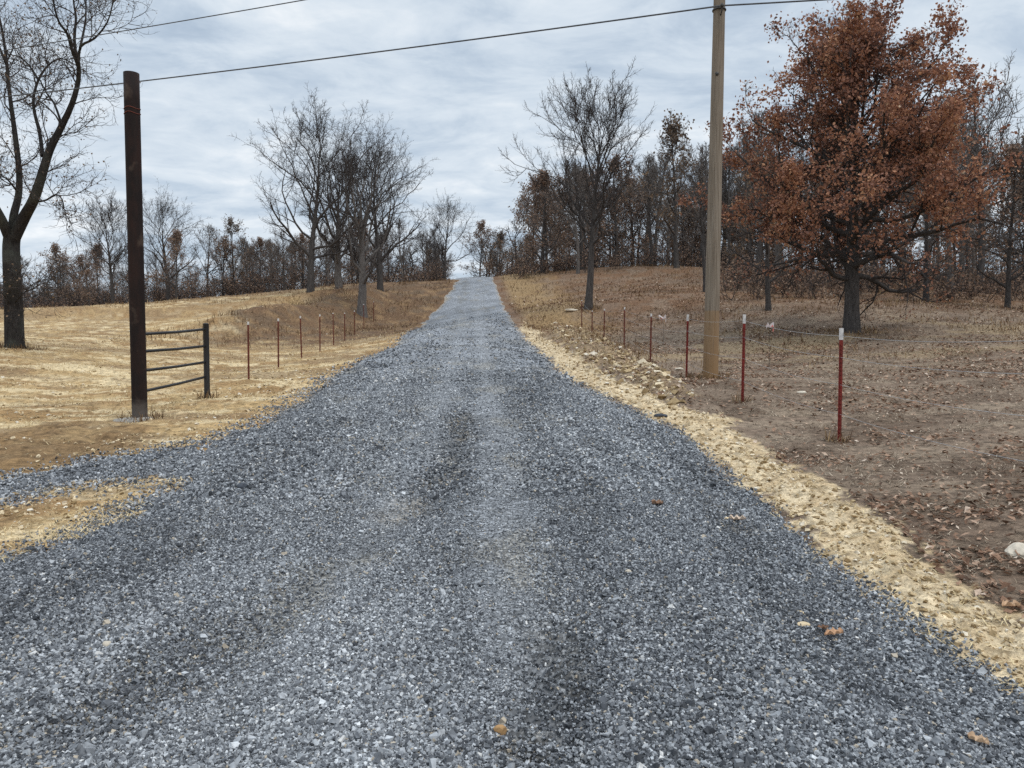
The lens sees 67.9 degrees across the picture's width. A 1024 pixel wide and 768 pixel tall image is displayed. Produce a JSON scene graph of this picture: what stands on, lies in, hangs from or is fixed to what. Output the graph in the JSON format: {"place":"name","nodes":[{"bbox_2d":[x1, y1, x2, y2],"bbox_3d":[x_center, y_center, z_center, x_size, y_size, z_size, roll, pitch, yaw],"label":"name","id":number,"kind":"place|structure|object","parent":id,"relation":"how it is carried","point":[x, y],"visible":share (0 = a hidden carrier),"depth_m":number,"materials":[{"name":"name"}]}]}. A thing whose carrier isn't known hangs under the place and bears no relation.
{"place":"outdoors","nodes":[
{"label":"outdoors","id":0,"kind":"place"},
{"bbox_2d":[0,263,1023,698],"bbox_3d":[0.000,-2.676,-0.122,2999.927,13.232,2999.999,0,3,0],"label":"ground","id":1,"kind":"structure","parent":0,"point":[16,454],"depth_m":15.67,"materials":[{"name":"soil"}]},
{"bbox_2d":[33,242,86,306],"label":"brown leaved tree","id":2,"kind":"object","parent":1,"relation":"on","point":[54,255],"visible":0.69,"depth_m":83.35,"materials":[{"name":"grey plant"}]},
{"bbox_2d":[0,0,156,350],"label":"forked tree","id":3,"kind":"object","parent":1,"relation":"on","point":[12,229],"visible":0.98,"depth_m":25.37,"materials":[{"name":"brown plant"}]},
{"bbox_2d":[61,254,99,304],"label":"brown leaved tree","id":4,"kind":"object","parent":1,"relation":"on","point":[81,263],"visible":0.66,"depth_m":81.52,"materials":[{"name":"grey plant"}]},
{"bbox_2d":[71,269,102,304],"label":"brown leaved tree","id":5,"kind":"object","parent":1,"relation":"on","point":[89,283],"visible":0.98,"depth_m":69.61,"materials":[{"name":"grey plant"}]},
{"bbox_2d":[65,243,127,299],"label":"brown leaved tree","id":6,"kind":"object","parent":1,"relation":"on","point":[94,266],"visible":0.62,"depth_m":79.92,"materials":[{"name":"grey plant"}]},
{"bbox_2d":[74,188,127,303],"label":"bare tree","id":7,"kind":"object","parent":1,"relation":"on","point":[111,210],"visible":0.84,"depth_m":73.08,"materials":[{"name":"grey plant"}]},
{"bbox_2d":[98,254,127,288],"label":"bare tree","id":8,"kind":"object","parent":1,"relation":"on","point":[112,258],"visible":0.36,"depth_m":89.63,"materials":[{"name":"plant"}]},
{"bbox_2d":[113,71,150,422],"bbox_3d":[-6.366,-2.057,12.635,0.585,6.100,0.642,3,4,45],"label":"tall gate post","id":9,"kind":"object","parent":1,"relation":"on","point":[134,199],"visible":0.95,"depth_m":12.52,"materials":[{"name":"wood"}]},
{"bbox_2d":[144,248,182,292],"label":"bare tree","id":10,"kind":"object","parent":1,"relation":"on","point":[154,257],"visible":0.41,"depth_m":85.56,"materials":[{"name":"grey plant"}]},
{"bbox_2d":[119,175,208,299],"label":"bare tree","id":11,"kind":"object","parent":1,"relation":"on","point":[162,215],"visible":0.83,"depth_m":75.31,"materials":[{"name":"grey plant"}]},
{"bbox_2d":[146,323,209,398],"bbox_3d":[-6.151,-0.211,14.079,0.124,1.919,2.570,0,3,0],"label":"pipe fence panel","id":12,"kind":"object","parent":1,"relation":"on","point":[206,357],"visible":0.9,"depth_m":14.67,"materials":[{"name":"metal"}]},
{"bbox_2d":[145,229,212,299],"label":"brown leaved tree","id":13,"kind":"object","parent":1,"relation":"on","point":[176,239],"visible":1,"depth_m":72.55,"materials":[{"name":"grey plant"}]},
{"bbox_2d":[188,222,230,296],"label":"bare tree","id":14,"kind":"object","parent":1,"relation":"on","point":[203,243],"visible":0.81,"depth_m":80.50,"materials":[{"name":"brown plant"}]},
{"bbox_2d":[0,287,432,552],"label":"grass stubble","id":15,"kind":"object","parent":1,"relation":"on","point":[184,401],"depth_m":21.86,"materials":[{"name":"plant"}]},
{"bbox_2d":[204,235,244,295],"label":"brown leaved tree","id":16,"kind":"object","parent":1,"relation":"on","point":[220,254],"visible":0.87,"depth_m":78.81,"materials":[{"name":"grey plant"}]},
{"bbox_2d":[205,213,255,293],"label":"brown leaved tree","id":17,"kind":"object","parent":1,"relation":"on","point":[236,228],"visible":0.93,"depth_m":79.57,"materials":[{"name":"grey plant"}]},
{"bbox_2d":[235,235,263,289],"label":"bare tree","id":18,"kind":"object","parent":1,"relation":"on","point":[245,245],"visible":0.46,"depth_m":86.46,"materials":[{"name":"brown plant"}]},
{"bbox_2d":[240,236,277,292],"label":"brown leaved tree","id":19,"kind":"object","parent":1,"relation":"on","point":[260,242],"visible":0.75,"depth_m":82.37,"materials":[{"name":"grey plant"}]},
{"bbox_2d":[250,238,285,291],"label":"bare tree","id":20,"kind":"object","parent":1,"relation":"on","point":[266,243],"visible":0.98,"depth_m":77.55,"materials":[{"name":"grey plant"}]},
{"bbox_2d":[268,228,297,290],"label":"bare tree","id":21,"kind":"object","parent":1,"relation":"on","point":[283,243],"visible":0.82,"depth_m":80.16,"materials":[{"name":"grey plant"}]},
{"bbox_2d":[279,233,323,288],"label":"brown leaved tree","id":22,"kind":"object","parent":1,"relation":"on","point":[302,238],"visible":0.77,"depth_m":79.08,"materials":[{"name":"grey plant"}]},
{"bbox_2d":[229,81,403,292],"bbox_3d":[-14.352,-15.388,59.643,13.079,16.840,13.218,2,3,33],"label":"bare tree","id":23,"kind":"object","parent":1,"relation":"on","point":[315,222],"visible":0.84,"depth_m":59.16,"materials":[{"name":"grey plant"}]},
{"bbox_2d":[309,226,341,285],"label":"bare tree","id":24,"kind":"object","parent":1,"relation":"on","point":[327,257],"visible":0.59,"depth_m":77.44,"materials":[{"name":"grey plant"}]},
{"bbox_2d":[315,215,341,284],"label":"bare tree","id":25,"kind":"object","parent":1,"relation":"on","point":[322,245],"visible":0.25,"depth_m":84.43,"materials":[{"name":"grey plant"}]},
{"bbox_2d":[279,123,382,287],"bbox_3d":[-15.636,-14.184,62.520,8.775,14.201,7.629,-2,3,-35],"label":"bare tree","id":26,"kind":"object","parent":1,"relation":"on","point":[337,258],"visible":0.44,"depth_m":61.85,"materials":[{"name":"grey plant"}]},
{"bbox_2d":[292,102,434,291],"bbox_3d":[-12.222,-15.255,64.109,12.202,15.544,12.073,-1,3,-15],"label":"bare tree","id":27,"kind":"object","parent":1,"relation":"on","point":[380,287],"visible":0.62,"depth_m":63.37,"materials":[{"name":"grey plant"}]},
{"bbox_2d":[340,216,386,282],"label":"brown leaved tree","id":28,"kind":"object","parent":1,"relation":"on","point":[365,237],"visible":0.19,"depth_m":79.22,"materials":[{"name":"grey plant"}]},
{"bbox_2d":[307,122,424,317],"bbox_3d":[-8.965,-11.319,51.753,7.330,13.644,8.431,2,3,41],"label":"bare tree","id":29,"kind":"object","parent":1,"relation":"on","point":[361,228],"visible":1,"depth_m":51.41,"materials":[{"name":"grey plant"}]},
{"bbox_2d":[386,214,419,279],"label":"bare tree","id":30,"kind":"object","parent":1,"relation":"on","point":[400,251],"visible":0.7,"depth_m":80.88,"materials":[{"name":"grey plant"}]},
{"bbox_2d":[401,227,435,269],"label":"bare tree","id":31,"kind":"object","parent":1,"relation":"on","point":[422,248],"visible":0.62,"depth_m":93.66,"materials":[{"name":"grey plant"}]},
{"bbox_2d":[425,228,449,279],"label":"bare tree","id":32,"kind":"object","parent":1,"relation":"on","point":[432,234],"visible":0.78,"depth_m":91.67,"materials":[{"name":"brown plant"}]},
{"bbox_2d":[414,190,485,279],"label":"bare tree","id":33,"kind":"object","parent":1,"relation":"on","point":[447,234],"visible":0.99,"depth_m":87.42,"materials":[{"name":"grey plant"}]},
{"bbox_2d":[457,219,496,276],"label":"brown leaved tree","id":34,"kind":"object","parent":1,"relation":"on","point":[481,226],"visible":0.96,"depth_m":99.14,"materials":[{"name":"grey plant"}]},
{"bbox_2d":[482,228,512,275],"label":"brown leaved tree","id":35,"kind":"object","parent":1,"relation":"on","point":[500,235],"visible":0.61,"depth_m":102.86,"materials":[{"name":"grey plant"}]},
{"bbox_2d":[484,238,511,275],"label":"brown leaved tree","id":36,"kind":"object","parent":1,"relation":"on","point":[499,243],"visible":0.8,"depth_m":100.58,"materials":[{"name":"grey plant"}]},
{"bbox_2d":[0,209,1021,306],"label":"wood","id":37,"kind":"object","parent":1,"relation":"on","point":[518,232],"visible":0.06,"depth_m":108.51,"materials":[{"name":"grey plant"}]},
{"bbox_2d":[0,305,1023,687],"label":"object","id":38,"kind":"object","parent":1,"relation":"on","point":[800,511],"visible":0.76,"depth_m":8.07,"materials":[{"name":"beige plant"}]},
{"bbox_2d":[0,232,1023,307],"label":"undergrowth","id":39,"kind":"object","parent":1,"relation":"on","point":[567,262],"visible":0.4,"depth_m":69.69,"materials":[{"name":"brown plant"}]},
{"bbox_2d":[0,330,1023,692],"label":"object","id":40,"kind":"object","parent":1,"relation":"on","point":[342,370],"visible":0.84,"depth_m":8.02,"materials":[{"name":"beige plant"}]},
{"bbox_2d":[491,174,565,267],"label":"brown leaved tree","id":41,"kind":"object","parent":1,"relation":"on","point":[524,193],"visible":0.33,"depth_m":87.23,"materials":[{"name":"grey plant"}]},
{"bbox_2d":[515,175,567,261],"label":"brown leaved tree","id":42,"kind":"object","parent":1,"relation":"on","point":[547,248],"visible":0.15,"depth_m":82.04,"materials":[{"name":"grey plant"}]},
{"bbox_2d":[510,168,576,272],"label":"brown leaved tree","id":43,"kind":"object","parent":1,"relation":"on","point":[541,243],"visible":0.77,"depth_m":70.36,"materials":[{"name":"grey plant"}]},
{"bbox_2d":[516,192,575,267],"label":"brown leaved tree","id":44,"kind":"object","parent":1,"relation":"on","point":[553,220],"visible":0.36,"depth_m":78.35,"materials":[{"name":"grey plant"}]},
{"bbox_2d":[539,152,605,273],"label":"bare tree","id":45,"kind":"object","parent":1,"relation":"on","point":[575,234],"visible":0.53,"depth_m":65.29,"materials":[{"name":"brown plant"}]},
{"bbox_2d":[495,55,655,309],"bbox_3d":[3.575,-10.739,40.419,10.052,13.847,7.790,-2,3,-30],"label":"bare tree","id":46,"kind":"object","parent":1,"relation":"on","point":[595,199],"visible":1,"depth_m":40.97,"materials":[{"name":"grey plant"}]},
{"bbox_2d":[560,160,602,269],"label":"bare tree","id":47,"kind":"object","parent":1,"relation":"on","point":[581,243],"visible":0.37,"depth_m":69.49,"materials":[{"name":"brown plant"}]},
{"bbox_2d":[552,168,611,266],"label":"brown leaved tree","id":48,"kind":"object","parent":1,"relation":"on","point":[573,238],"visible":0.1,"depth_m":86.77,"materials":[{"name":"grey plant"}]},
{"bbox_2d":[546,173,629,253],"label":"brown leaved tree","id":49,"kind":"object","parent":1,"relation":"on","point":[572,241],"visible":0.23,"depth_m":76.03,"materials":[{"name":"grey plant"}]},
{"bbox_2d":[587,188,634,265],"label":"brown leaved tree","id":50,"kind":"object","parent":1,"relation":"on","point":[610,241],"visible":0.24,"depth_m":82.88,"materials":[{"name":"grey plant"}]},
{"bbox_2d":[582,154,647,265],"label":"brown leaved tree","id":51,"kind":"object","parent":1,"relation":"on","point":[603,224],"visible":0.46,"depth_m":74.29,"materials":[{"name":"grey plant"}]},
{"bbox_2d":[602,174,659,265],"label":"brown leaved tree","id":52,"kind":"object","parent":1,"relation":"on","point":[637,216],"visible":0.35,"depth_m":76.92,"materials":[{"name":"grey plant"}]},
{"bbox_2d":[628,159,666,255],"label":"bare tree","id":53,"kind":"object","parent":1,"relation":"on","point":[646,227],"visible":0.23,"depth_m":82.94,"materials":[{"name":"brown plant"}]},
{"bbox_2d":[627,151,669,265],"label":"bare tree","id":54,"kind":"object","parent":1,"relation":"on","point":[651,165],"visible":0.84,"depth_m":67.75,"materials":[{"name":"brown plant"}]},
{"bbox_2d":[636,144,687,265],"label":"bare tree","id":55,"kind":"object","parent":1,"relation":"on","point":[663,166],"visible":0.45,"depth_m":78.47,"materials":[{"name":"brown plant"}]},
{"bbox_2d":[620,108,704,267],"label":"brown leaved tree","id":56,"kind":"object","parent":1,"relation":"on","point":[673,132],"visible":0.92,"depth_m":63.22,"materials":[{"name":"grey plant"}]},
{"bbox_2d":[635,164,690,263],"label":"bare tree","id":57,"kind":"object","parent":1,"relation":"on","point":[668,234],"visible":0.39,"depth_m":74.73,"materials":[{"name":"brown plant"}]},
{"bbox_2d":[657,190,706,259],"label":"brown leaved tree","id":58,"kind":"object","parent":1,"relation":"on","point":[671,240],"visible":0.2,"depth_m":81.48,"materials":[{"name":"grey plant"}]},
{"bbox_2d":[685,314,688,377],"bbox_3d":[4.092,-0.706,17.780,0.051,1.839,0.048,0,4,0],"label":"post","id":59,"kind":"object","parent":1,"relation":"on","point":[687,328],"visible":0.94,"depth_m":17.75,"materials":[{"name":"red metal"}]},
{"bbox_2d":[677,186,723,265],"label":"brown leaved tree","id":60,"kind":"object","parent":1,"relation":"on","point":[697,235],"visible":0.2,"depth_m":79.20,"materials":[{"name":"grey plant"}]},
{"bbox_2d":[677,158,726,291],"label":"bare tree","id":61,"kind":"object","parent":1,"relation":"on","point":[701,176],"visible":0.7,"depth_m":45.61,"materials":[{"name":"brown plant"}]},
{"bbox_2d":[687,154,727,266],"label":"bare tree","id":62,"kind":"object","parent":1,"relation":"on","point":[705,159],"visible":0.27,"depth_m":70.11,"materials":[{"name":"brown plant"}]},
{"bbox_2d":[678,141,741,253],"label":"bare tree","id":63,"kind":"object","parent":1,"relation":"on","point":[705,149],"visible":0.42,"depth_m":73.61,"materials":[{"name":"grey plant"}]},
{"bbox_2d":[703,0,725,378],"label":"utility pole","id":64,"kind":"object","parent":1,"relation":"on","point":[712,306],"visible":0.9,"depth_m":17.31,"materials":[{"name":"brown wood"}]},
{"bbox_2d":[0,0,303,50],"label":"power line","id":65,"kind":"object","parent":64,"relation":"attached to","point":[155,25],"visible":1,"depth_m":21.68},
{"bbox_2d":[0,0,826,97],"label":"power line","id":66,"kind":"object","parent":64,"relation":"attached to","point":[440,43],"visible":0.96,"depth_m":19.07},
{"bbox_2d":[703,139,748,267],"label":"bare tree","id":67,"kind":"object","parent":1,"relation":"on","point":[729,199],"visible":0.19,"depth_m":72.61,"materials":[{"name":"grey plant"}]},
{"bbox_2d":[707,153,744,257],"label":"bare tree","id":68,"kind":"object","parent":1,"relation":"on","point":[724,232],"visible":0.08,"depth_m":76.50,"materials":[{"name":"brown plant"}]},
{"bbox_2d":[722,144,763,250],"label":"bare tree","id":69,"kind":"object","parent":1,"relation":"on","point":[738,204],"visible":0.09,"depth_m":74.60,"materials":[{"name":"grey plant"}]},
{"bbox_2d":[741,314,745,401],"bbox_3d":[3.984,-0.266,13.103,0.051,1.861,0.048,0,3,0],"label":"post","id":70,"kind":"object","parent":1,"relation":"on","point":[743,356],"visible":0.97,"depth_m":13.08,"materials":[{"name":"red metal"}]},
{"bbox_2d":[724,136,768,268],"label":"bare tree","id":71,"kind":"object","parent":1,"relation":"on","point":[750,237],"visible":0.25,"depth_m":68.15,"materials":[{"name":"brown plant"}]},
{"bbox_2d":[508,273,1023,617],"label":"leaf litter","id":72,"kind":"object","parent":1,"relation":"on","point":[980,553],"visible":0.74,"depth_m":13.73,"materials":[{"name":"brown plant"}]},
{"bbox_2d":[733,108,804,280],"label":"bare tree","id":73,"kind":"object","parent":1,"relation":"on","point":[759,248],"visible":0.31,"depth_m":50.84,"materials":[{"name":"brown plant"}]},
{"bbox_2d":[721,143,822,310],"bbox_3d":[12.210,-7.311,36.243,5.135,8.036,4.946,2,3,33],"label":"brown leaved tree","id":74,"kind":"object","parent":1,"relation":"on","point":[768,306],"visible":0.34,"depth_m":35.93,"materials":[{"name":"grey plant"}]},
{"bbox_2d":[736,157,812,267],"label":"brown leaved tree","id":75,"kind":"object","parent":1,"relation":"on","point":[773,245],"visible":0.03,"depth_m":67.92,"materials":[{"name":"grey plant"}]},
{"bbox_2d":[741,116,818,268],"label":"bare tree","id":76,"kind":"object","parent":1,"relation":"on","point":[777,245],"visible":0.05,"depth_m":54.03,"materials":[{"name":"brown plant"}]},
{"bbox_2d":[543,304,1023,611],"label":"matted grass","id":77,"kind":"structure","parent":1,"relation":"on","point":[998,468],"depth_m":10.94,"materials":[{"name":"brown plant"}]},
{"bbox_2d":[773,111,873,282],"bbox_3d":[21.920,-13.510,53.083,7.826,13.272,6.798,-1,3,-21],"label":"bare tree","id":78,"kind":"object","parent":1,"relation":"on","point":[816,183],"visible":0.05,"depth_m":53.86,"materials":[{"name":"brown plant"}]},
{"bbox_2d":[796,129,883,283],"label":"brown leaved tree","id":79,"kind":"object","parent":1,"relation":"on","point":[806,192],"visible":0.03,"depth_m":50.96,"materials":[{"name":"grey plant"}]},
{"bbox_2d":[837,328,843,441],"bbox_3d":[4.200,0.181,9.734,0.051,1.790,0.048,0,2,0],"label":"post","id":80,"kind":"object","parent":1,"relation":"on","point":[841,332],"visible":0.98,"depth_m":9.72,"materials":[{"name":"red metal"}]},
{"bbox_2d":[676,0,1023,333],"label":"oak tree","id":81,"kind":"object","parent":1,"relation":"on","point":[847,57],"visible":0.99,"depth_m":26.01,"materials":[{"name":"brown plant"}]},
{"bbox_2d":[877,133,911,279],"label":"bare tree","id":82,"kind":"object","parent":1,"relation":"on","point":[882,224],"visible":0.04,"depth_m":54.46,"materials":[{"name":"brown plant"}]},
{"bbox_2d":[859,140,984,300],"bbox_3d":[21.975,-8.945,40.123,6.126,9.581,6.944,-1,3,-23],"label":"brown leaved tree","id":83,"kind":"object","parent":1,"relation":"on","point":[926,247],"visible":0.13,"depth_m":39.67,"materials":[{"name":"grey plant"}]},
{"bbox_2d":[919,94,1002,285],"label":"bare tree","id":84,"kind":"object","parent":1,"relation":"on","point":[961,253],"visible":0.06,"depth_m":52.23,"materials":[{"name":"brown plant"}]},
{"bbox_2d":[905,93,1022,296],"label":"bare tree","id":85,"kind":"object","parent":1,"relation":"on","point":[970,214],"visible":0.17,"depth_m":41.47,"materials":[{"name":"brown plant"}]},
{"bbox_2d":[905,51,1023,287],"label":"bare tree","id":86,"kind":"object","parent":1,"relation":"on","point":[981,264],"visible":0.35,"depth_m":48.93,"materials":[{"name":"grey plant"}]},
{"bbox_2d":[952,130,999,247],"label":"bare tree","id":87,"kind":"object","parent":1,"relation":"on","point":[983,185],"visible":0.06,"depth_m":56.52,"materials":[{"name":"brown plant"}]},
{"bbox_2d":[930,142,1023,308],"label":"brown leaved tree","id":88,"kind":"object","parent":1,"relation":"on","point":[1016,192],"visible":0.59,"depth_m":36.66,"materials":[{"name":"grey plant"}]},
{"bbox_2d":[961,147,996,275],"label":"bare tree","id":89,"kind":"object","parent":1,"relation":"on","point":[967,263],"visible":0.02,"depth_m":68.16,"materials":[{"name":"brown plant"}]},
{"bbox_2d":[953,134,1023,268],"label":"brown leaved tree","id":90,"kind":"object","parent":1,"relation":"on","point":[987,242],"visible":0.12,"depth_m":59.91,"materials":[{"name":"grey plant"}]},
{"bbox_2d":[977,183,1023,268],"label":"brown leaved tree","id":91,"kind":"object","parent":1,"relation":"on","point":[1012,251],"visible":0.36,"depth_m":56.96,"materials":[{"name":"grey plant"}]},
{"bbox_2d":[982,120,1023,231],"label":"bare tree","id":92,"kind":"object","parent":1,"relation":"on","point":[1015,147],"visible":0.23,"depth_m":49.63,"materials":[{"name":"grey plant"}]},
{"bbox_2d":[991,143,1023,251],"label":"bare tree","id":93,"kind":"object","parent":1,"relation":"on","point":[1019,241],"visible":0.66,"depth_m":35.91,"materials":[{"name":"brown plant"}]},
{"bbox_2d":[1005,542,1023,557],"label":"stone","id":94,"kind":"object","parent":1,"relation":"on","point":[1012,547],"visible":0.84,"depth_m":5.13,"materials":[{"name":"stone"}]},
{"bbox_3d":[4.348,0.454,5.934,0.050,1.822,0.047,0,2,0],"label":"t-post","id":95,"kind":"object","parent":1,"relation":"on","visible":0},
{"bbox_2d":[585,306,1012,341],"bbox_3d":[3.917,-2.298,22.648,0.240,2.403,33.708,0,3,-1],"label":"fence wire","id":96,"kind":"object","parent":95,"relation":"attached to","point":[832,335],"visible":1,"depth_m":9.56,"materials":[{"name":"metal"}]},
{"bbox_2d":[582,321,1020,460],"bbox_3d":[3.917,-1.304,22.693,0.240,2.444,33.708,0,3,-1],"label":"fence wire","id":97,"kind":"object","parent":95,"relation":"attached to","point":[855,419],"visible":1,"depth_m":8.93,"materials":[{"name":"metal"}]},
{"bbox_2d":[582,314,1022,415],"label":"fence wire","id":98,"kind":"object","parent":95,"relation":"attached to","point":[842,385],"visible":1,"depth_m":9.21,"materials":[{"name":"metal"}]},
{"bbox_2d":[589,314,1015,373],"bbox_3d":[3.917,-2.024,22.660,0.240,2.414,33.708,0,3,-1],"label":"fence wire","id":99,"kind":"object","parent":95,"relation":"attached to","point":[852,359],"visible":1,"depth_m":9.01,"materials":[{"name":"metal"}]},
{"bbox_2d":[0,277,1023,767],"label":"gravel road","id":100,"kind":"structure","parent":0,"point":[470,297],"depth_m":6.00,"materials":[{"name":"grey gravel"}]},
{"bbox_2d":[967,731,989,744],"bbox_3d":[1.792,1.361,2.926,0.072,0.033,0.071,1,3,26],"label":"dead leaf","id":101,"kind":"object","parent":100,"relation":"on","point":[973,736],"visible":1,"depth_m":2.92,"materials":[{"name":"brown plant"}]},
{"bbox_2d":[0,0,1023,307],"label":"sky","id":102,"kind":"structure","parent":0,"point":[458,104],"materials":[{"name":"grey"}]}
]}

